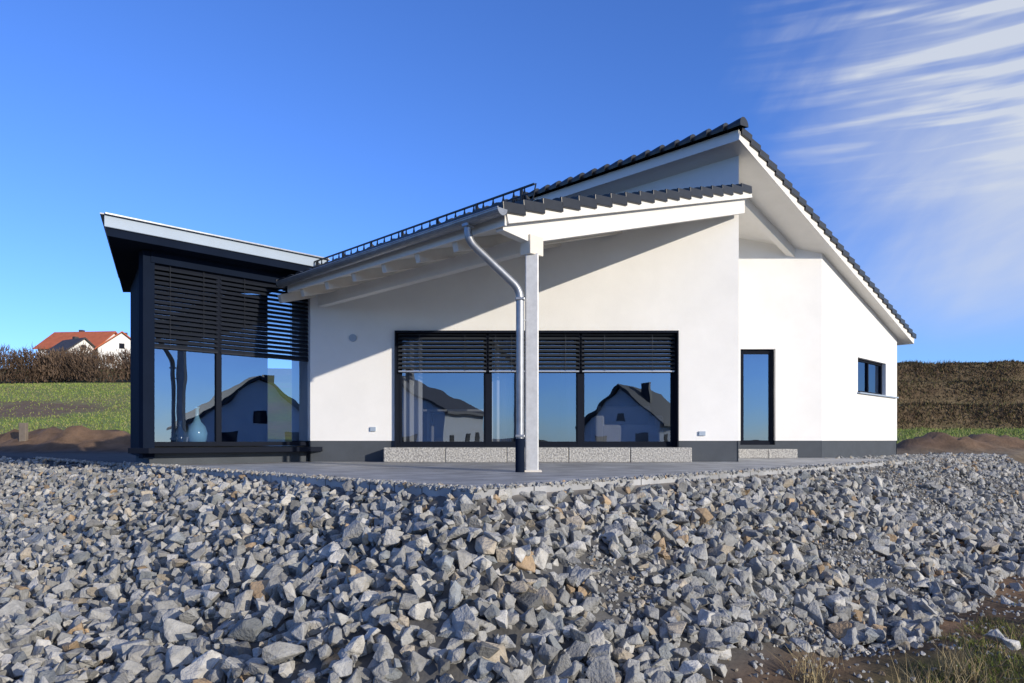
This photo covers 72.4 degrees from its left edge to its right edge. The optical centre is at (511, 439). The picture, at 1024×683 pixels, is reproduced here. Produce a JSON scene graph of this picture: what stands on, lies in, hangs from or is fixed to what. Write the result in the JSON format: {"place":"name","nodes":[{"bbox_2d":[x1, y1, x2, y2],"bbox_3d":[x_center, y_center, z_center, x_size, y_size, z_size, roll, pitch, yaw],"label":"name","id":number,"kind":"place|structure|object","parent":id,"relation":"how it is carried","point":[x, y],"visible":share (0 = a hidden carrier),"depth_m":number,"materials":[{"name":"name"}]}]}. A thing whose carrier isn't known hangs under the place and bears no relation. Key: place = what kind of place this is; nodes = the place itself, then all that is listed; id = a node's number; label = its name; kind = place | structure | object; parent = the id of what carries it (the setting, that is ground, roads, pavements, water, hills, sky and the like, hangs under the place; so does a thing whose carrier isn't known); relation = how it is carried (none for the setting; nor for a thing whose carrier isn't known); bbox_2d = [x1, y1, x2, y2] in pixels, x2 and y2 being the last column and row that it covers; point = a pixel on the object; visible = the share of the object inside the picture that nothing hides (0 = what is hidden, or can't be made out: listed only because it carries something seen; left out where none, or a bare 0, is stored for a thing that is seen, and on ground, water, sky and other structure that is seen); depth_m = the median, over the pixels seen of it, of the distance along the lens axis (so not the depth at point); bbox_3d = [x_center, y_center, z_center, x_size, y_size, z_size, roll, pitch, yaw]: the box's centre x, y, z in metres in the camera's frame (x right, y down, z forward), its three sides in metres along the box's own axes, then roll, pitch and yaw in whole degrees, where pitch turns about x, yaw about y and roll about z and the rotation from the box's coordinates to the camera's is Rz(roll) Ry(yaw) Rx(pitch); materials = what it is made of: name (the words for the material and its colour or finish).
{"place":"outdoors","nodes":[
{"label":"outdoors","id":0,"kind":"place"},
{"bbox_2d":[96,333,129,367],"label":"walls","id":1,"kind":"structure","parent":0,"point":[112,345],"depth_m":118.19,"materials":[{"name":"white paint"}]},
{"bbox_2d":[96,343,124,362],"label":"windows","id":2,"kind":"structure","parent":1,"relation":"attached to","point":[121,345],"depth_m":118.65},
{"bbox_2d":[94,331,129,349],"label":"roof","id":3,"kind":"structure","parent":1,"relation":"on","point":[126,335],"depth_m":117.92,"materials":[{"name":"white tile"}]},
{"bbox_2d":[155,446,306,447],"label":"interior floor","id":4,"kind":"structure","parent":0,"point":[220,446],"depth_m":11.91,"materials":[{"name":"black"}]},
{"bbox_2d":[171,421,188,446],"bbox_3d":[-5.550,-0.106,11.692,0.278,0.432,0.278,0,0,0],"label":"short vase","id":5,"kind":"object","parent":4,"relation":"on","point":[179,434],"visible":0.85,"depth_m":11.61,"materials":[{"name":"ceramic"}]},
{"bbox_2d":[186,407,207,441],"bbox_3d":[-5.352,-0.226,11.890,0.333,0.672,0.333,0,0,0],"label":"tall vase","id":6,"kind":"object","parent":4,"relation":"on","point":[196,431],"visible":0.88,"depth_m":11.79,"materials":[{"name":"blue ceramic"}]},
{"bbox_2d":[404,339,421,440],"bbox_3d":[-1.875,-0.935,13.265,0.350,2.130,0.086,0,0,0],"label":"curtain","id":7,"kind":"object","parent":4,"relation":"on","point":[412,406],"visible":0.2,"depth_m":13.27,"materials":[{"name":"white fabric"}]},
{"bbox_2d":[423,409,483,440],"bbox_3d":[-1.000,-0.240,14.600,1.600,0.760,0.900,0,0,0],"label":"dining table","id":8,"kind":"object","parent":4,"relation":"on","point":[431,411],"visible":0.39,"depth_m":14.22,"materials":[{"name":"wood"}]},
{"bbox_2d":[492,339,511,440],"bbox_3d":[-0.200,-0.935,13.296,0.400,2.130,0.088,0,0,0],"label":"curtain","id":9,"kind":"object","parent":4,"relation":"on","point":[501,406],"visible":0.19,"depth_m":13.30,"materials":[{"name":"white fabric"}]},
{"bbox_2d":[402,339,767,440],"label":"interior walls","id":10,"kind":"structure","parent":4,"relation":"on","point":[557,399],"depth_m":16.45,"materials":[{"name":"paint"}]},
{"bbox_2d":[591,406,662,440],"bbox_3d":[2.300,-0.300,14.120,1.340,0.800,0.840,0,0,0],"label":"armchair","id":11,"kind":"object","parent":4,"relation":"on","point":[623,423],"visible":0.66,"depth_m":13.71,"materials":[{"name":"fabric"}]},
{"bbox_2d":[0,452,1023,682],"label":"stone bank","id":12,"kind":"structure","parent":0,"point":[47,616],"depth_m":5.79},
{"bbox_2d":[0,361,1023,682],"bbox_3d":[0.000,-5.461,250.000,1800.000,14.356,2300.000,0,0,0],"label":"ground","id":13,"kind":"structure","parent":0,"point":[78,441],"depth_m":6.43,"materials":[{"name":"grey gravel"}]},
{"bbox_2d":[19,423,27,440],"bbox_3d":[-17.100,-0.100,24.500,0.240,1.000,0.160,0,0,0],"label":"wooden stake","id":14,"kind":"object","parent":13,"relation":"on","point":[23,431],"visible":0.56,"depth_m":24.42,"materials":[{"name":"brown wood"}]},
{"bbox_2d":[0,341,129,383],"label":"bare hedge","id":15,"kind":"object","parent":13,"relation":"on","point":[59,366],"visible":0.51,"depth_m":94.88,"materials":[{"name":"brown plant"}]},
{"bbox_2d":[57,340,95,352],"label":"walls","id":16,"kind":"structure","parent":13,"relation":"on","point":[82,343],"depth_m":117.31,"materials":[{"name":"white paint"}]},
{"bbox_2d":[45,337,97,351],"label":"roof","id":17,"kind":"structure","parent":16,"relation":"on","point":[66,344],"depth_m":117.69,"materials":[{"name":"tile"}]},
{"bbox_2d":[0,382,1023,442],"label":"meadow grass","id":18,"kind":"structure","parent":13,"relation":"on","point":[909,434],"depth_m":47.77,"materials":[{"name":"green plant"}]},
{"bbox_2d":[759,600,1023,682],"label":"grass","id":19,"kind":"structure","parent":13,"relation":"on","point":[959,673],"depth_m":4.78,"materials":[{"name":"green plant"}]},
{"bbox_2d":[897,359,1023,429],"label":"dry brush","id":20,"kind":"object","parent":13,"relation":"on","point":[983,381],"visible":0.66,"depth_m":49.10,"materials":[{"name":"brown plant"}]},
{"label":"walls","id":21,"kind":"object","parent":13,"relation":"on","visible":0},
{"bbox_2d":[33,331,117,348],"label":"roof","id":22,"kind":"structure","parent":21,"relation":"attached to","point":[96,338],"depth_m":125.17,"materials":[{"name":"red tile"}]},
{"bbox_2d":[0,0,1023,368],"label":"sky","id":23,"kind":"structure","parent":0,"point":[323,128],"materials":[{"name":"blue"}]},
{"bbox_2d":[122,458,915,500],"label":"terrace paving","id":24,"kind":"structure","parent":0,"point":[480,474],"depth_m":9.18,"materials":[{"name":"grey concrete"}]},
{"bbox_2d":[130,250,287,457],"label":"bay cladding","id":25,"kind":"structure","parent":24,"relation":"on","point":[169,389],"depth_m":13.90,"materials":[{"name":"black metal"}]},
{"bbox_2d":[107,228,312,293],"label":"bay roof soffit","id":26,"kind":"structure","parent":25,"relation":"on","point":[126,247],"depth_m":11.63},
{"bbox_2d":[104,215,326,266],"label":"bay roof fascia","id":27,"kind":"structure","parent":26,"relation":"attached to","point":[112,222],"depth_m":11.23,"materials":[{"name":"white metal"}]},
{"bbox_2d":[100,212,329,277],"bbox_3d":[-5.665,-3.303,12.318,4.668,0.020,4.294,0,0,0],"label":"bay roof capping","id":28,"kind":"object","parent":27,"relation":"on","point":[188,230],"visible":0.43,"depth_m":11.21,"materials":[{"name":"silver metal"}]},
{"bbox_2d":[155,266,307,361],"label":"bay blind slats","id":29,"kind":"object","parent":25,"relation":"attached to","point":[215,351],"visible":0.88,"depth_m":11.99,"materials":[{"name":"black metal"}]},
{"bbox_2d":[136,452,308,464],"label":"bay plinth","id":30,"kind":"structure","parent":24,"relation":"on","point":[204,458],"depth_m":12.00,"materials":[{"name":"grey concrete"}]},
{"bbox_2d":[128,447,322,453],"bbox_3d":[-4.743,0.168,11.905,0.400,0.085,3.158,0,0,45],"label":"bay ledge","id":31,"kind":"object","parent":30,"relation":"on","point":[214,450],"visible":0.91,"depth_m":11.62,"materials":[{"name":"black metal"}]},
{"bbox_2d":[464,227,523,437],"bbox_3d":[-0.220,-1.118,8.650,0.747,3.077,0.099,0,0,-9],"label":"downpipe","id":32,"kind":"object","parent":24,"relation":"on","point":[491,262],"visible":0.88,"depth_m":8.65,"materials":[{"name":"metal"}]},
{"bbox_2d":[276,207,506,287],"bbox_3d":[-2.052,-2.666,10.112,0.162,0.081,5.493,0,0,-45],"label":"gutter","id":33,"kind":"object","parent":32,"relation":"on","point":[453,226],"visible":0.97,"depth_m":9.52,"materials":[{"name":"metal"}]},
{"bbox_2d":[276,206,498,281],"bbox_3d":[-2.103,-2.707,10.057,5.487,0.022,0.022,0,0,45],"label":"gutter bead","id":34,"kind":"object","parent":33,"relation":"attached to","point":[395,241],"visible":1,"depth_m":9.48,"materials":[{"name":"silver metal"}]},
{"bbox_2d":[462,222,473,227],"bbox_3d":[-0.540,-2.657,8.600,0.120,0.100,0.120,0,0,45],"label":"gutter outlet","id":35,"kind":"object","parent":33,"relation":"attached to","point":[466,224],"visible":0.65,"depth_m":8.55,"materials":[{"name":"silver metal"}]},
{"bbox_2d":[515,297,525,436],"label":"pipe brackets","id":36,"kind":"object","parent":32,"relation":"attached to","point":[519,298],"visible":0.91,"depth_m":8.64,"materials":[{"name":"metal"}]},
{"bbox_2d":[515,438,524,471],"bbox_3d":[0.100,0.200,8.700,0.116,0.440,0.116,0,0,0],"label":"downpipe base","id":37,"kind":"object","parent":24,"relation":"on","point":[519,454],"visible":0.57,"depth_m":8.65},
{"bbox_2d":[520,234,542,471],"bbox_3d":[0.250,-1.079,8.830,0.290,2.962,0.290,0,0,0],"label":"post head and foot","id":38,"kind":"object","parent":24,"relation":"on","point":[533,244],"visible":0.71,"depth_m":8.75},
{"bbox_2d":[496,198,794,256],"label":"verge beams","id":39,"kind":"structure","parent":38,"relation":"on","point":[556,229],"depth_m":10.42,"materials":[{"name":"white paint"}]},
{"bbox_2d":[525,253,538,469],"bbox_3d":[0.250,-0.970,8.830,0.166,2.740,0.166,0,0,0],"label":"canopy post","id":40,"kind":"object","parent":24,"relation":"on","point":[532,362],"visible":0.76,"depth_m":8.75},
{"bbox_2d":[384,447,691,461],"bbox_3d":[0.460,0.268,12.693,5.512,0.265,0.386,0,0,0],"label":"granite step","id":41,"kind":"object","parent":24,"relation":"on","point":[546,454],"visible":0.96,"depth_m":12.50,"materials":[{"name":"grey stone"}]},
{"bbox_2d":[292,441,896,461],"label":"plinth","id":42,"kind":"structure","parent":24,"relation":"on","point":[373,451],"depth_m":12.91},
{"bbox_2d":[292,155,896,440],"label":"walls","id":43,"kind":"structure","parent":42,"relation":"on","point":[718,293],"depth_m":12.90,"materials":[{"name":"white paint"}]},
{"bbox_2d":[155,264,881,446],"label":"window frames","id":44,"kind":"structure","parent":43,"relation":"in","point":[674,415],"depth_m":13.00,"materials":[{"name":"black metal"}]},
{"bbox_2d":[398,333,674,370],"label":"blind slats","id":45,"kind":"object","parent":44,"relation":"attached to","point":[511,346],"visible":0.81,"depth_m":12.94,"materials":[{"name":"black metal"}]},
{"bbox_2d":[294,198,746,291],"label":"roof soffit","id":46,"kind":"structure","parent":43,"relation":"attached to","point":[491,232],"depth_m":9.79,"materials":[{"name":"white paint"}]},
{"bbox_2d":[278,231,622,302],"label":"rafters","id":47,"kind":"object","parent":46,"relation":"attached to","point":[457,248],"visible":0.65,"depth_m":10.77,"materials":[{"name":"white wood"}]},
{"bbox_2d":[318,240,520,306],"bbox_3d":[-1.625,-2.535,10.945,5.275,0.200,0.140,0,0,45],"label":"eave purlin","id":48,"kind":"object","parent":47,"relation":"attached to","point":[504,251],"visible":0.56,"depth_m":10.59,"materials":[{"name":"white paint"}]},
{"bbox_2d":[277,184,739,280],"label":"roof tiles","id":49,"kind":"object","parent":46,"relation":"on","point":[448,221],"visible":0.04,"depth_m":9.74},
{"bbox_2d":[314,183,536,265],"bbox_3d":[-1.616,-3.067,10.850,5.705,0.301,0.304,0,0,45],"label":"snow guard","id":50,"kind":"object","parent":49,"relation":"on","point":[523,194],"visible":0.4,"depth_m":10.02,"materials":[{"name":"black metal"}]},
{"bbox_2d":[276,183,751,292],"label":"roof verge tiles","id":51,"kind":"object","parent":46,"relation":"attached to","point":[549,204],"visible":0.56,"depth_m":9.79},
{"bbox_2d":[349,334,705,435],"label":"wall fittings","id":52,"kind":"object","parent":43,"relation":"attached to","point":[352,337],"depth_m":12.87,"materials":[{"name":"metal"}]},
{"bbox_2d":[566,141,910,343],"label":"roof soffit","id":53,"kind":"structure","parent":43,"relation":"attached to","point":[773,204],"depth_m":14.53,"materials":[{"name":"white paint"}]},
{"bbox_2d":[288,129,913,344],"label":"fascia boards","id":54,"kind":"object","parent":53,"relation":"attached to","point":[648,164],"visible":0.79,"depth_m":12.40,"materials":[{"name":"white paint"}]},
{"bbox_2d":[280,214,482,285],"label":"gutter brackets","id":55,"kind":"object","parent":54,"relation":"attached to","point":[477,218],"visible":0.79,"depth_m":9.40,"materials":[{"name":"metal"}]},
{"bbox_2d":[450,117,748,218],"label":"ridge tiles","id":56,"kind":"object","parent":54,"relation":"attached to","point":[694,138],"visible":0.67,"depth_m":13.76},
{"bbox_2d":[529,127,877,294],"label":"roof tiles","id":57,"kind":"object","parent":53,"relation":"on","point":[689,144],"visible":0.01,"depth_m":13.97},
{"bbox_2d":[741,127,915,338],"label":"roof verge tiles","id":58,"kind":"object","parent":53,"relation":"attached to","point":[754,144],"visible":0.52,"depth_m":14.83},
{"bbox_2d":[857,392,898,397],"bbox_3d":[9.637,-1.175,18.395,0.100,0.030,3.000,0,0,45],"label":"window sill","id":59,"kind":"structure","parent":43,"relation":"attached to","point":[877,395],"depth_m":18.24,"materials":[{"name":"metal"}]},
{"bbox_2d":[738,449,796,457],"bbox_3d":[5.600,0.300,15.534,1.292,0.200,0.482,0,0,0],"label":"granite step","id":60,"kind":"object","parent":24,"relation":"on","point":[767,453],"visible":0.78,"depth_m":15.29,"materials":[{"name":"grey stone"}]},
{"bbox_2d":[398,371,673,371],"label":"blind bottom rails","id":61,"kind":"object","parent":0,"point":[539,371],"visible":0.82,"depth_m":12.92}
]}

